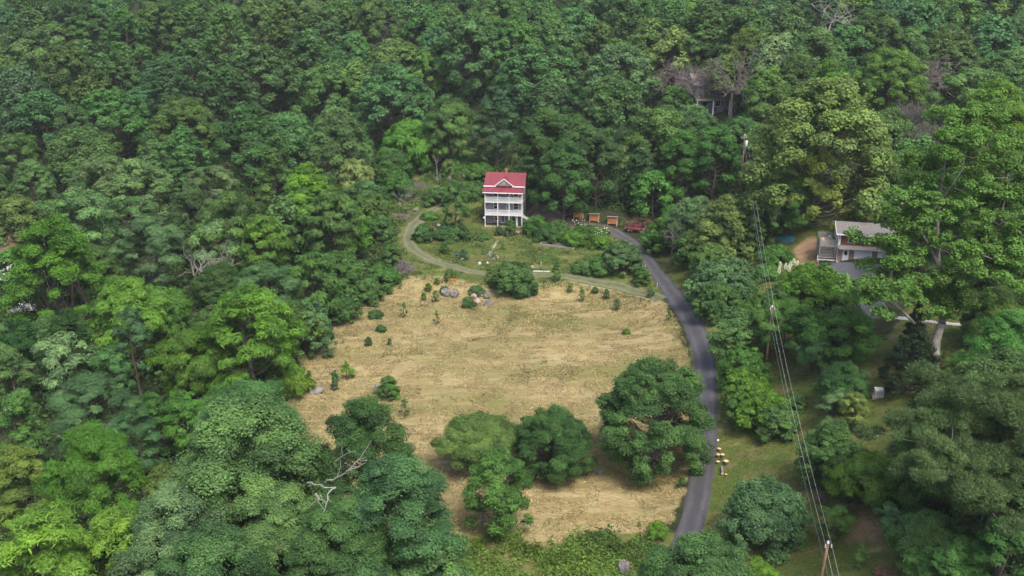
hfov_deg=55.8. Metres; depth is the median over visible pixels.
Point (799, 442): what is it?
power line
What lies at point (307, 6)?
oak tree
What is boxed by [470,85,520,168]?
broadleaf tree
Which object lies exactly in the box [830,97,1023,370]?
tulip tree
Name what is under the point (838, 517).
broadleaf tree
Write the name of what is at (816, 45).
oak tree
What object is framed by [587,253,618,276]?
shrub
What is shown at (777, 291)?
shrub
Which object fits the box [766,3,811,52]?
broadleaf tree
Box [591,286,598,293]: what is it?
shrub
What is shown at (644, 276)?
shrub
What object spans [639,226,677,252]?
shrub
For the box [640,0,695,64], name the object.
oak tree
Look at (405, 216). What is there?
brush pile
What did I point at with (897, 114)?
broadleaf tree
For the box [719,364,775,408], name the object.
shrub
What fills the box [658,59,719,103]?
bare tree
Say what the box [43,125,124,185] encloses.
oak tree
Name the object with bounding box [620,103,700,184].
oak tree
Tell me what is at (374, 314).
shrub
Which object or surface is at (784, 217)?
shrub
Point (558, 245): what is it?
raised bed
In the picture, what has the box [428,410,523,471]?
broadleaf tree
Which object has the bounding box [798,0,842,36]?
oak tree
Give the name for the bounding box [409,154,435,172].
shrub
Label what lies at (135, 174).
oak tree
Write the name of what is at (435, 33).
broadleaf tree
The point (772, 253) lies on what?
shrub
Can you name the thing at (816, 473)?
shrub
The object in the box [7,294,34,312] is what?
white shed
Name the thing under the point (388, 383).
shrub
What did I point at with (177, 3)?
oak tree
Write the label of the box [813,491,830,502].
brush pile
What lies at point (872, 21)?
oak tree
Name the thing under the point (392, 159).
oak tree
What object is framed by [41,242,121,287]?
oak tree
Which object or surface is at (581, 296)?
shrub
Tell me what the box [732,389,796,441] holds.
shrub
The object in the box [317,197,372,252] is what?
oak tree
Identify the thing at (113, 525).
walnut tree
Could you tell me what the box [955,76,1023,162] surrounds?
walnut tree
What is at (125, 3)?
oak tree
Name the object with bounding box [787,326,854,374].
umbrella tree
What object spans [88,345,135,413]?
umbrella tree
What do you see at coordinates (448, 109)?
walnut tree
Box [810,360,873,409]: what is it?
broadleaf tree
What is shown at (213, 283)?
oak tree
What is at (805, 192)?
broadleaf tree
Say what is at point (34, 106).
oak tree
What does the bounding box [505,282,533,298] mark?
shrub
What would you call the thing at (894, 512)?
broadleaf tree
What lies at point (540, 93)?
oak tree
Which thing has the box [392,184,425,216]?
bare tree
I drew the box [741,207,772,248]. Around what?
broadleaf tree
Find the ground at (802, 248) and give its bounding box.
[0,0,1023,575]
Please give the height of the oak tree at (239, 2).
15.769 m
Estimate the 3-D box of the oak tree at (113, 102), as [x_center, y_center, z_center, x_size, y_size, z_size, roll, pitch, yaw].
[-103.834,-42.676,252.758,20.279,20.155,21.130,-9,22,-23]
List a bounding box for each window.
[513,203,518,209]
[715,101,720,106]
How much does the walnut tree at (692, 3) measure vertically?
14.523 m
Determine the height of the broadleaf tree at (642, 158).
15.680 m
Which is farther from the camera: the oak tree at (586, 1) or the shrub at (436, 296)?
the oak tree at (586, 1)
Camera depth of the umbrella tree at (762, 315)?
134.94 m
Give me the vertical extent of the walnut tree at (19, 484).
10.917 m
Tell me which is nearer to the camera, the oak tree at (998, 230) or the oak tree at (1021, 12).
the oak tree at (998, 230)
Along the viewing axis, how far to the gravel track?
185.32 m
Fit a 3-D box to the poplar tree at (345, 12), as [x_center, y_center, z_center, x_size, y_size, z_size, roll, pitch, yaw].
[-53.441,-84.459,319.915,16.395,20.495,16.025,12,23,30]
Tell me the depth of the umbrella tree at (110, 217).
175.90 m
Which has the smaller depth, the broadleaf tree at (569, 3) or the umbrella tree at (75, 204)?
the umbrella tree at (75, 204)
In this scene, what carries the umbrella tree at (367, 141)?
on the ground at (802, 248)
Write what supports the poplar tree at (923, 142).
on the ground at (802, 248)
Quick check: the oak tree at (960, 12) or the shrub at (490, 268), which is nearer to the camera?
the shrub at (490, 268)
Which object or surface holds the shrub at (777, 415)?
on the ground at (802, 248)
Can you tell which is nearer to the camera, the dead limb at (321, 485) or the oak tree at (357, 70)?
the dead limb at (321, 485)
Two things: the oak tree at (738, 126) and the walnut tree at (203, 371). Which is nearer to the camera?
the walnut tree at (203, 371)
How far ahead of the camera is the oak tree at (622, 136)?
229.70 m
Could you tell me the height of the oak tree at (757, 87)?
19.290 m
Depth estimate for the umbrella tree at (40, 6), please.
351.13 m
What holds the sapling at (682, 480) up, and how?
on the ground at (802, 248)
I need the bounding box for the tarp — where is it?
[775,235,795,242]
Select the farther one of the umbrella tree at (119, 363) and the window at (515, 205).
the window at (515, 205)
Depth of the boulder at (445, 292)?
176.56 m
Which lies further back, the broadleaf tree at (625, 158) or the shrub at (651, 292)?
the broadleaf tree at (625, 158)
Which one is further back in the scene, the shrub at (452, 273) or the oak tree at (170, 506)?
the shrub at (452, 273)
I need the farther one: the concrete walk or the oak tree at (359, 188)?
the oak tree at (359, 188)
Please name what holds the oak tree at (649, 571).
on the ground at (802, 248)
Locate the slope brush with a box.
[373,133,509,264]
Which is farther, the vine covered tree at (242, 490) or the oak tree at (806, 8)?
the oak tree at (806, 8)
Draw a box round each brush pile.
[389,210,413,221]
[396,259,415,274]
[413,177,430,189]
[620,215,652,225]
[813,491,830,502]
[873,564,898,575]
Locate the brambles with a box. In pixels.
[455,516,658,575]
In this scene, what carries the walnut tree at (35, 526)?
on the ground at (802, 248)
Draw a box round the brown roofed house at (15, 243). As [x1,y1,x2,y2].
[0,231,27,281]
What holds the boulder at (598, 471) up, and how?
on the ground at (802, 248)
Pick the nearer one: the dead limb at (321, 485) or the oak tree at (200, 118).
the dead limb at (321, 485)
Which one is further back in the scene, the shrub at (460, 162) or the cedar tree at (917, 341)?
the shrub at (460, 162)
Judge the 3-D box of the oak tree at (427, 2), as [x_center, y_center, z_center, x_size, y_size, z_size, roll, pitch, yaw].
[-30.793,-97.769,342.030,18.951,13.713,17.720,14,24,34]
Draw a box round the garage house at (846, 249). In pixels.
[832,221,898,261]
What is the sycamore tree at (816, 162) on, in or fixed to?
on the ground at (802, 248)
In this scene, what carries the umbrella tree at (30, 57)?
on the ground at (802, 248)
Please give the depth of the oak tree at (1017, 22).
285.55 m
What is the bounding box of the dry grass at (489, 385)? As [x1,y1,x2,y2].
[254,275,688,546]
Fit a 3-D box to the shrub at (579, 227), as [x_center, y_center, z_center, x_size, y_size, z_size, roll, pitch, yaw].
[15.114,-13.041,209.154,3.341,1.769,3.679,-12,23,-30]
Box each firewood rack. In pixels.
[573,212,582,220]
[589,213,599,223]
[607,216,617,226]
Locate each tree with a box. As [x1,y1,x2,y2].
[0,3,22,51]
[0,6,67,73]
[0,55,25,96]
[0,60,59,134]
[0,96,12,120]
[0,132,41,174]
[0,172,12,199]
[0,192,51,249]
[0,213,108,330]
[0,249,19,301]
[0,316,8,346]
[0,318,55,391]
[0,344,42,432]
[0,391,49,485]
[0,441,53,535]
[0,447,28,517]
[0,498,100,575]
[0,532,47,575]
[3,0,56,30]
[5,24,94,86]
[5,200,93,235]
[6,158,58,202]
[9,89,67,152]
[12,0,53,13]
[15,330,101,400]
[21,312,93,360]
[29,415,148,569]
[34,41,110,105]
[37,306,101,391]
[41,188,119,245]
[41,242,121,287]
[41,368,142,451]
[42,0,89,41]
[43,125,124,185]
[46,0,64,15]
[50,102,90,176]
[53,180,102,205]
[60,3,121,73]
[63,0,94,17]
[63,73,108,121]
[64,241,127,312]
[65,38,112,90]
[65,154,133,224]
[75,88,152,159]
[79,502,162,575]
[83,273,176,377]
[86,0,122,53]
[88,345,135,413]
[92,0,130,12]
[99,49,141,92]
[100,7,155,85]
[100,157,170,236]
[101,195,164,284]
[103,478,239,575]
[104,0,133,29]
[106,157,161,191]
[108,214,185,285]
[108,283,195,341]
[109,404,162,493]
[112,305,152,400]
[114,23,165,78]
[117,86,166,128]
[122,247,164,284]
[131,0,185,13]
[131,1,194,60]
[132,391,172,457]
[135,131,182,209]
[137,0,161,9]
[137,461,181,565]
[138,54,196,135]
[141,95,224,170]
[142,54,195,89]
[144,296,185,368]
[148,519,283,575]
[153,20,171,55]
[154,2,226,70]
[154,321,245,395]
[156,37,222,106]
[159,389,337,574]
[161,389,204,454]
[162,0,197,37]
[162,125,216,192]
[166,183,215,262]
[179,0,221,21]
[179,246,234,300]
[181,165,245,210]
[184,215,252,269]
[184,236,242,288]
[186,303,254,355]
[189,280,313,392]
[190,260,247,307]
[193,66,260,139]
[195,376,306,463]
[195,389,216,412]
[197,3,261,81]
[199,189,267,270]
[201,15,246,46]
[206,105,290,201]
[211,0,233,7]
[211,1,238,25]
[213,378,231,393]
[215,42,302,120]
[219,445,297,525]
[219,472,335,575]
[226,0,288,48]
[226,260,303,315]
[228,330,281,377]
[233,214,294,286]
[235,0,242,6]
[241,0,281,23]
[250,147,292,224]
[256,110,315,177]
[258,4,291,41]
[259,0,321,71]
[263,363,316,398]
[264,193,317,264]
[270,29,341,114]
[271,299,329,359]
[274,172,336,249]
[279,490,394,575]
[280,161,339,251]
[283,250,343,315]
[285,19,296,44]
[286,0,312,7]
[288,60,363,136]
[289,9,347,69]
[292,299,337,358]
[296,0,327,18]
[298,189,366,253]
[299,106,373,193]
[299,393,421,544]
[310,249,364,296]
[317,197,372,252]
[320,0,357,34]
[321,32,334,45]
[324,544,397,575]
[327,59,382,123]
[328,1,372,57]
[333,31,375,67]
[334,135,375,165]
[336,158,376,193]
[337,450,467,575]
[344,179,390,218]
[350,62,435,139]
[351,0,406,62]
[355,192,393,233]
[356,0,402,39]
[364,37,423,73]
[372,146,414,189]
[377,116,438,166]
[382,17,400,37]
[382,515,477,575]
[386,74,435,116]
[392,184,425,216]
[396,0,424,42]
[400,0,439,19]
[400,5,449,47]
[407,46,446,91]
[416,24,463,80]
[417,119,455,160]
[422,93,477,158]
[428,12,509,101]
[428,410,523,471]
[431,0,475,22]
[433,155,440,174]
[437,3,463,30]
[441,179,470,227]
[453,478,504,526]
[460,446,537,536]
[461,0,524,70]
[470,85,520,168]
[480,16,538,99]
[491,43,561,117]
[503,0,560,51]
[509,0,523,15]
[513,402,598,485]
[514,107,577,192]
[516,0,555,20]
[521,0,558,10]
[523,73,579,116]
[526,140,596,219]
[527,136,557,200]
[533,18,581,81]
[538,45,581,87]
[551,112,604,180]
[552,7,599,69]
[553,5,589,48]
[557,0,590,13]
[557,84,604,143]
[567,125,621,206]
[570,20,625,86]
[574,0,609,17]
[574,39,662,115]
[576,72,645,140]
[588,0,615,21]
[588,20,629,48]
[592,0,647,75]
[593,354,720,488]
[594,144,633,199]
[613,116,658,174]
[617,148,658,211]
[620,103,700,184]
[623,17,671,83]
[629,170,674,218]
[631,0,666,40]
[636,525,757,575]
[636,555,666,575]
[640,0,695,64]
[643,49,693,102]
[645,25,705,88]
[646,519,670,539]
[647,211,691,251]
[654,222,688,265]
[655,128,710,202]
[656,84,696,110]
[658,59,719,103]
[662,195,719,235]
[669,228,713,267]
[676,0,735,60]
[680,104,718,149]
[681,124,743,199]
[683,0,704,24]
[683,30,719,72]
[685,193,763,261]
[687,242,734,278]
[690,43,766,118]
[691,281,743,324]
[699,53,758,110]
[705,306,770,360]
[712,6,773,65]
[713,116,761,163]
[714,476,815,565]
[715,71,774,122]
[718,0,750,31]
[720,25,771,92]
[727,0,750,11]
[730,73,901,221]
[737,293,784,324]
[740,65,790,124]
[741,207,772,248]
[743,143,793,196]
[743,555,783,575]
[744,0,794,17]
[744,31,793,106]
[745,187,784,246]
[748,296,814,357]
[758,5,778,29]
[761,115,817,165]
[764,169,823,234]
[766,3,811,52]
[769,52,816,110]
[780,306,859,370]
[783,147,855,231]
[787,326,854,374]
[788,25,848,76]
[790,0,813,19]
[793,418,862,486]
[796,56,857,176]
[797,0,859,32]
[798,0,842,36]
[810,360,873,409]
[813,504,857,543]
[814,390,850,419]
[816,307,883,363]
[819,445,864,503]
[820,0,873,27]
[820,22,873,99]
[822,446,903,515]
[824,114,896,182]
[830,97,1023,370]
[838,391,871,430]
[843,8,909,101]
[845,0,878,15]
[851,45,929,117]
[852,154,889,222]
[852,359,1023,569]
[853,0,907,39]
[872,501,906,526]
[874,168,916,221]
[876,25,938,101]
[877,0,955,71]
[877,107,909,145]
[877,322,942,394]
[878,110,925,151]
[879,406,972,513]
[881,508,974,575]
[886,55,960,122]
[889,169,949,274]
[892,94,935,130]
[892,134,957,180]
[892,301,926,362]
[896,0,912,5]
[904,118,946,143]
[911,534,991,575]
[918,0,954,25]
[920,170,995,274]
[921,64,1005,132]
[923,349,1009,436]
[925,24,984,94]
[931,0,992,73]
[945,453,1023,573]
[947,208,1023,244]
[947,306,1023,378]
[951,13,1020,89]
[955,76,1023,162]
[955,283,1023,348]
[969,515,1023,575]
[971,46,1023,103]
[971,345,1023,434]
[971,402,1015,508]
[972,0,1011,18]
[979,107,1023,209]
[979,243,1023,286]
[983,0,1017,14]
[986,14,1023,51]
[997,153,1023,204]
[1009,0,1023,15]
[1009,10,1023,43]
[1016,269,1023,279]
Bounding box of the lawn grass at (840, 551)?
[397,196,966,575]
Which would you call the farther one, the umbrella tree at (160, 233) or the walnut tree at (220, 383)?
the umbrella tree at (160, 233)
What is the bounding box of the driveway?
[610,228,718,548]
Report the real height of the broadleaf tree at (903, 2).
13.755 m
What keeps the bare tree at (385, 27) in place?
on the ground at (802, 248)
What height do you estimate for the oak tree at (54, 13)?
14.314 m
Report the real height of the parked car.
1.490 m
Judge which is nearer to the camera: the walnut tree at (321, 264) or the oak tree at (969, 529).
the oak tree at (969, 529)
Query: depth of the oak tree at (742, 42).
243.51 m
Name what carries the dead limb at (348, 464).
attached to the oak tree at (407, 484)
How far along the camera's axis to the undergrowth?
197.09 m
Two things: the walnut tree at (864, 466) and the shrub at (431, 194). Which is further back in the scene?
the shrub at (431, 194)
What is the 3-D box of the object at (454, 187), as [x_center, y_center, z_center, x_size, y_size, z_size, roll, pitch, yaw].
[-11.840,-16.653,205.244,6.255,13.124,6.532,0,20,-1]
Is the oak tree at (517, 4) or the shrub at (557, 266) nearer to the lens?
the shrub at (557, 266)
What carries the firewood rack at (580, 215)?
on the ground at (802, 248)
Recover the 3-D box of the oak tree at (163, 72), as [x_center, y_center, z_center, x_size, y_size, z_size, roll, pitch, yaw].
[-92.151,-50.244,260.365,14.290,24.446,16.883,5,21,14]
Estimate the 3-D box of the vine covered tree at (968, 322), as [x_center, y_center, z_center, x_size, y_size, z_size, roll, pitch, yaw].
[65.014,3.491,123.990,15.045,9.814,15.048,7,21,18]
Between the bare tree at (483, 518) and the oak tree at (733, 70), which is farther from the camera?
the oak tree at (733, 70)
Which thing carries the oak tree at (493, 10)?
on the ground at (802, 248)
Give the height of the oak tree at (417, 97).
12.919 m
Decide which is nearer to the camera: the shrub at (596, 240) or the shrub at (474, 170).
the shrub at (596, 240)
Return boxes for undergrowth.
[0,71,1021,574]
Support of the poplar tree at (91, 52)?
on the ground at (802, 248)
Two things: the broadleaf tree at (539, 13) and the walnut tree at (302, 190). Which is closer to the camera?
the walnut tree at (302, 190)
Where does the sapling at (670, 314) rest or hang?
on the ground at (802, 248)
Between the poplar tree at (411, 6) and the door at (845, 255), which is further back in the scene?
the poplar tree at (411, 6)
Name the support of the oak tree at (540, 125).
on the ground at (802, 248)
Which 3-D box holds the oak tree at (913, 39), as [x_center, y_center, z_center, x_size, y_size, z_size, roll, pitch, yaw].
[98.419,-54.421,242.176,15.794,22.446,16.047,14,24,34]
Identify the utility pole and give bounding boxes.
[739,134,747,192]
[765,305,774,365]
[820,541,831,575]
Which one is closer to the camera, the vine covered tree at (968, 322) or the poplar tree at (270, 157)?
the vine covered tree at (968, 322)
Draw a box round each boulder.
[308,385,323,394]
[373,384,379,392]
[441,288,450,296]
[451,289,458,297]
[475,298,480,306]
[484,292,489,298]
[484,299,493,305]
[592,469,604,474]
[617,559,629,574]
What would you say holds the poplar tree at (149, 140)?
on the ground at (802, 248)
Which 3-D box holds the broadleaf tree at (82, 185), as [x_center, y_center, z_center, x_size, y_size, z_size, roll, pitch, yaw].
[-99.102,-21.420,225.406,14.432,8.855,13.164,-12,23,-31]
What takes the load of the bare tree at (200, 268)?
on the ground at (802, 248)
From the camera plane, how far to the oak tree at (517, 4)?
339.47 m
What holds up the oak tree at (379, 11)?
on the ground at (802, 248)
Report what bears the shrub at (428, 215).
on the ground at (802, 248)
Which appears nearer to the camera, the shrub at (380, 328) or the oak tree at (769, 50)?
the shrub at (380, 328)
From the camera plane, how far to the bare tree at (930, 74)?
234.26 m
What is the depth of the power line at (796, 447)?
108.08 m
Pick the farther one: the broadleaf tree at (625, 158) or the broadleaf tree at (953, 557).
the broadleaf tree at (625, 158)
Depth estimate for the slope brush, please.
236.07 m
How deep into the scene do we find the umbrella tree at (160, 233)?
170.04 m
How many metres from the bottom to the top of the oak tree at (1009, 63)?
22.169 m
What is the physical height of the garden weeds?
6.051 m
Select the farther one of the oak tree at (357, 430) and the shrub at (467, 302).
the shrub at (467, 302)
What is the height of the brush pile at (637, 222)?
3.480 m
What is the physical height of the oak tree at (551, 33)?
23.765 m
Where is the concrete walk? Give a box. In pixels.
[893,315,961,325]
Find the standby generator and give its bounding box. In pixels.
[870,387,883,399]
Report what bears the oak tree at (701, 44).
on the ground at (802, 248)
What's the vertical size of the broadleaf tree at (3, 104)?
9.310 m
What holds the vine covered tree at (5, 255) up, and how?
on the ground at (802, 248)
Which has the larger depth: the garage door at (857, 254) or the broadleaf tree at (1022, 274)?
the garage door at (857, 254)
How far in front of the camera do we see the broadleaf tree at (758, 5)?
293.50 m
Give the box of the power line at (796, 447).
[770,321,823,556]
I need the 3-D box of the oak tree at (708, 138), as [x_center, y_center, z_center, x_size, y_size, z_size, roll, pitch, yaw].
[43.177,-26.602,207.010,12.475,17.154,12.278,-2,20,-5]
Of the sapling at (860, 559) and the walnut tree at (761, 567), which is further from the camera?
the sapling at (860, 559)
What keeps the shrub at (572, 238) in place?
on the ground at (802, 248)
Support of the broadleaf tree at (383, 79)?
on the ground at (802, 248)
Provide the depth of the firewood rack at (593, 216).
209.85 m
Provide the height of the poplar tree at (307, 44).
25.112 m
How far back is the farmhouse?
209.47 m
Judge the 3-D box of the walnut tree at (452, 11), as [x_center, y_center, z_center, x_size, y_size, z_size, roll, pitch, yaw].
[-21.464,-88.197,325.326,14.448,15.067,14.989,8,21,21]
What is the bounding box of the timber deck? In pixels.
[816,232,837,263]
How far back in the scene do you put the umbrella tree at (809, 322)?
128.05 m
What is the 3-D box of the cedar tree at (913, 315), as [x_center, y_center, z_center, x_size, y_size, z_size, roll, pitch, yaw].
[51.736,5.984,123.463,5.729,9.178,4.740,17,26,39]
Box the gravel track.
[401,205,665,301]
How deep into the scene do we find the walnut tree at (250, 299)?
129.14 m
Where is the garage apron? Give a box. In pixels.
[823,262,887,318]
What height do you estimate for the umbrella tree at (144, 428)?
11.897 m
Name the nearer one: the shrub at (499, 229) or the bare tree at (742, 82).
the shrub at (499, 229)
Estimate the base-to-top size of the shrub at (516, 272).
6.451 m
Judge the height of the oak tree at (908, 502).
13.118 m
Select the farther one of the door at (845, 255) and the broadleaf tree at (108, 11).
the broadleaf tree at (108, 11)
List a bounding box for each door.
[842,250,848,259]
[854,251,871,258]
[877,252,888,257]
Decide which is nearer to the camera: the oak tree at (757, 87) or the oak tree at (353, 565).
the oak tree at (353, 565)
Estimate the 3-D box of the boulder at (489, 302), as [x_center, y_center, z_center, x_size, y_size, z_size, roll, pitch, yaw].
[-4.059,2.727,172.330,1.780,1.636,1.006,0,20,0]
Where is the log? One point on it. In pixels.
(725, 462)
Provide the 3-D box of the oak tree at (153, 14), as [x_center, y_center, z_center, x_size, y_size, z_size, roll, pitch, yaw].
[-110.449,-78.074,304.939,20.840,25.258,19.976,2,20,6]
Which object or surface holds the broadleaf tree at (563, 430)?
on the ground at (802, 248)
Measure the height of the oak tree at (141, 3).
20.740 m
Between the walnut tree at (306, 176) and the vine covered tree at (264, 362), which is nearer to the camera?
the vine covered tree at (264, 362)
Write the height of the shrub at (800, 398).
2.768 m
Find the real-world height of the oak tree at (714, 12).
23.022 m
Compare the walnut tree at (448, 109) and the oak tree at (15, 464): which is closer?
the oak tree at (15, 464)
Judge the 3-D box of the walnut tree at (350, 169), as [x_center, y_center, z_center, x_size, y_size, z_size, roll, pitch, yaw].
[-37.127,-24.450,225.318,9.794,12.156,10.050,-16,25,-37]
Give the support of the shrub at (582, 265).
on the ground at (802, 248)
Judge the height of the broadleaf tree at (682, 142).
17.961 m
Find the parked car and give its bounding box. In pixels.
[625,224,645,232]
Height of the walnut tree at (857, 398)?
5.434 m
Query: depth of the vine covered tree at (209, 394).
126.38 m
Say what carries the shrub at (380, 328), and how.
on the ground at (802, 248)
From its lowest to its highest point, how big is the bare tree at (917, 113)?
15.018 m
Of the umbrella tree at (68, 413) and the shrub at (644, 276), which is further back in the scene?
the shrub at (644, 276)
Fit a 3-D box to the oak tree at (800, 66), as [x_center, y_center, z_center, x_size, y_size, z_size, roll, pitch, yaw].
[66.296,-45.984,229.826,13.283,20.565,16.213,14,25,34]
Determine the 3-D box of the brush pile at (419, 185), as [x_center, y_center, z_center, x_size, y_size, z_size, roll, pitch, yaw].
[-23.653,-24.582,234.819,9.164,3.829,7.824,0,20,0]
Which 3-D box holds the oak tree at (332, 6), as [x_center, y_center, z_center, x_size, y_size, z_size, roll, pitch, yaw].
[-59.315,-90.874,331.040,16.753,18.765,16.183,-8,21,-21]
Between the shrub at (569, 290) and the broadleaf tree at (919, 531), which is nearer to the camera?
the broadleaf tree at (919, 531)
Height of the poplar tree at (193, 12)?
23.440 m
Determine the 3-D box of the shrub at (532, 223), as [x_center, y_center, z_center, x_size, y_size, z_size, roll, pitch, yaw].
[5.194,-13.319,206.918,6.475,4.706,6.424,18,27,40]
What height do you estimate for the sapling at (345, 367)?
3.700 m
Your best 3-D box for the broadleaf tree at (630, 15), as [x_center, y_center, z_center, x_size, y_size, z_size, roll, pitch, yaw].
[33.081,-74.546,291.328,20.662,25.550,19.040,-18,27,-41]
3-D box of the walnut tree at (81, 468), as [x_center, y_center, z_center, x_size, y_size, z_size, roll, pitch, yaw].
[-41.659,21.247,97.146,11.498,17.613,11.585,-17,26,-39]
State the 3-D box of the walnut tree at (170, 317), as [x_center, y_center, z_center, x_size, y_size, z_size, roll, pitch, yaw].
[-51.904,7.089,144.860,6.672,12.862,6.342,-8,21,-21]
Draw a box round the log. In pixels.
[723,459,728,465]
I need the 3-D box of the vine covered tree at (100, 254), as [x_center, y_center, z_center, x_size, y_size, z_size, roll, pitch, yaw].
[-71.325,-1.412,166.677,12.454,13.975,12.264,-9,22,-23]
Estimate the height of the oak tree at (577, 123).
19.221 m
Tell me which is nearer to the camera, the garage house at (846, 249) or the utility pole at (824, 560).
the utility pole at (824, 560)
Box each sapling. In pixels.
[338,361,355,379]
[397,397,410,416]
[400,302,407,316]
[665,310,671,320]
[676,476,688,486]
[853,543,870,567]
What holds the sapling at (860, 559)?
on the ground at (802, 248)
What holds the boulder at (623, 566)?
on the ground at (802, 248)
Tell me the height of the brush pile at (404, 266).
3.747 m
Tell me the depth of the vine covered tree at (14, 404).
112.82 m
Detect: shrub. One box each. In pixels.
[302,325,335,344]
[327,293,364,324]
[330,370,339,389]
[347,276,386,306]
[362,214,397,247]
[364,337,372,345]
[365,261,402,292]
[368,309,384,319]
[375,325,386,332]
[376,375,401,400]
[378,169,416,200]
[380,243,403,269]
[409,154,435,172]
[410,224,435,242]
[420,211,440,220]
[421,187,452,206]
[421,292,426,299]
[424,283,432,291]
[431,290,438,301]
[433,223,471,243]
[439,242,451,253]
[440,155,472,173]
[440,159,457,174]
[443,272,449,281]
[449,271,455,278]
[454,190,474,200]
[460,249,468,259]
[461,296,476,307]
[462,180,485,199]
[464,162,494,181]
[468,285,485,295]
[473,233,489,241]
[486,264,494,284]
[488,260,539,297]
[495,226,503,235]
[500,242,506,249]
[502,219,516,235]
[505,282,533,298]
[521,214,548,236]
[533,225,563,243]
[547,219,571,238]
[551,260,560,281]
[560,230,586,247]
[567,284,572,292]
[571,256,597,276]
[574,223,585,230]
[579,288,585,301]
[580,224,610,239]
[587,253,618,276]
[588,233,610,250]
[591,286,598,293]
[602,238,642,275]
[602,289,610,298]
[613,298,620,310]
[622,328,630,334]
[631,267,650,285]
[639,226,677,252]
[647,289,655,296]
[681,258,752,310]
[706,255,760,299]
[716,343,774,388]
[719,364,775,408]
[724,391,755,431]
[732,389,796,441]
[750,262,782,283]
[751,243,793,266]
[752,404,802,443]
[759,473,778,482]
[761,282,806,310]
[764,203,809,231]
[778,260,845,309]
[786,391,809,414]
[802,453,836,485]
[814,279,860,304]
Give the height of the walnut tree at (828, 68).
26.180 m
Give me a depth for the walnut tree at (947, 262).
140.76 m
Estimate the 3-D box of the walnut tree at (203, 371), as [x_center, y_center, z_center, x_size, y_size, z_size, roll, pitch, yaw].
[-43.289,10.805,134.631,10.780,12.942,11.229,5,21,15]
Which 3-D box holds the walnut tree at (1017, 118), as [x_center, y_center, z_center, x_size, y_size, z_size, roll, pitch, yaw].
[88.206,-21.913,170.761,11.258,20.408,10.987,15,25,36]
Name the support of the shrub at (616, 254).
on the ground at (802, 248)
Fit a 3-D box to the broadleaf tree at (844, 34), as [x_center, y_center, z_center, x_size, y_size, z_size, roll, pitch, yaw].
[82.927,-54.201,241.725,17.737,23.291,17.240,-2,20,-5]
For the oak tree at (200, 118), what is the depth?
238.40 m
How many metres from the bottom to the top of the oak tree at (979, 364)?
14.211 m
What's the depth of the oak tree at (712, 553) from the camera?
85.20 m
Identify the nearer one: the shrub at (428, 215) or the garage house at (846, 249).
the garage house at (846, 249)
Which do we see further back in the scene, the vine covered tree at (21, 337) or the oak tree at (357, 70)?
the oak tree at (357, 70)
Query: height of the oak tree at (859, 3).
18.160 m
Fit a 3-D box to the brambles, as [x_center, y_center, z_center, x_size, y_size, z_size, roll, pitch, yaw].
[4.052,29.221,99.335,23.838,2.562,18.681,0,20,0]
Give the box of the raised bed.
[539,241,574,248]
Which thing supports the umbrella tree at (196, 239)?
on the ground at (802, 248)
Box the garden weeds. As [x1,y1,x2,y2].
[397,200,693,301]
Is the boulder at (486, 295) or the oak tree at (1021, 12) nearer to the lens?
the boulder at (486, 295)
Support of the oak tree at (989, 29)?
on the ground at (802, 248)
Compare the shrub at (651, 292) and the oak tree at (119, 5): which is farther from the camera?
the oak tree at (119, 5)
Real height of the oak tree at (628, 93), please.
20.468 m
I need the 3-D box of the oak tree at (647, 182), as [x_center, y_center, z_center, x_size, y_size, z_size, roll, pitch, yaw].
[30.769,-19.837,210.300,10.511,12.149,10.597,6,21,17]
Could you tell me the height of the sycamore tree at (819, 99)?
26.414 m
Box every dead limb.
[306,481,335,513]
[325,441,370,482]
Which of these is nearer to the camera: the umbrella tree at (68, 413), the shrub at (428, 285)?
the umbrella tree at (68, 413)
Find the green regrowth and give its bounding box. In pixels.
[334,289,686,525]
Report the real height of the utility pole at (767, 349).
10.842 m
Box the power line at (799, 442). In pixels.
[771,312,825,544]
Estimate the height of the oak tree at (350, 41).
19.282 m
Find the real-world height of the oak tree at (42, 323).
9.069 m
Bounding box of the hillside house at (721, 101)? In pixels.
[687,73,766,118]
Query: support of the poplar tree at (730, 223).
on the ground at (802, 248)
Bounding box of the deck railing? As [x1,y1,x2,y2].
[817,255,839,262]
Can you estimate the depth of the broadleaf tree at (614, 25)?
302.06 m
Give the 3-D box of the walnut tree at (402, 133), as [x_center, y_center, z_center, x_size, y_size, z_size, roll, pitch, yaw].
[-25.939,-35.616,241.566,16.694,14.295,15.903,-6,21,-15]
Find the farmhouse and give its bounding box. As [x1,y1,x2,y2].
[482,169,527,228]
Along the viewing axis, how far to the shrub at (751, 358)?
131.82 m
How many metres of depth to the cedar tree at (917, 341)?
116.82 m
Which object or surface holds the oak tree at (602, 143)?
on the ground at (802, 248)
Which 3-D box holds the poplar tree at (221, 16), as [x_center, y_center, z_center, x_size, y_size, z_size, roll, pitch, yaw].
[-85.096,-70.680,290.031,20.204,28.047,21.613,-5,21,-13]
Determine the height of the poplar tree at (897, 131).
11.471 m
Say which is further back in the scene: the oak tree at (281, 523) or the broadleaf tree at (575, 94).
the broadleaf tree at (575, 94)
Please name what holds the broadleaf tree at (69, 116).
on the ground at (802, 248)
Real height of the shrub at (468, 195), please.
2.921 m
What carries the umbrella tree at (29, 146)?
on the ground at (802, 248)
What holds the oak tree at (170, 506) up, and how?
on the ground at (802, 248)
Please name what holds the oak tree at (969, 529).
on the ground at (802, 248)
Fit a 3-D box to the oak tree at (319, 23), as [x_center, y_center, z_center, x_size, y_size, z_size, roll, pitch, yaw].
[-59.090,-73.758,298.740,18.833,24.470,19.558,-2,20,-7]
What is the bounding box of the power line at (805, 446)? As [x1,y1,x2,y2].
[775,312,831,544]
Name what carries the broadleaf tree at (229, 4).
on the ground at (802, 248)

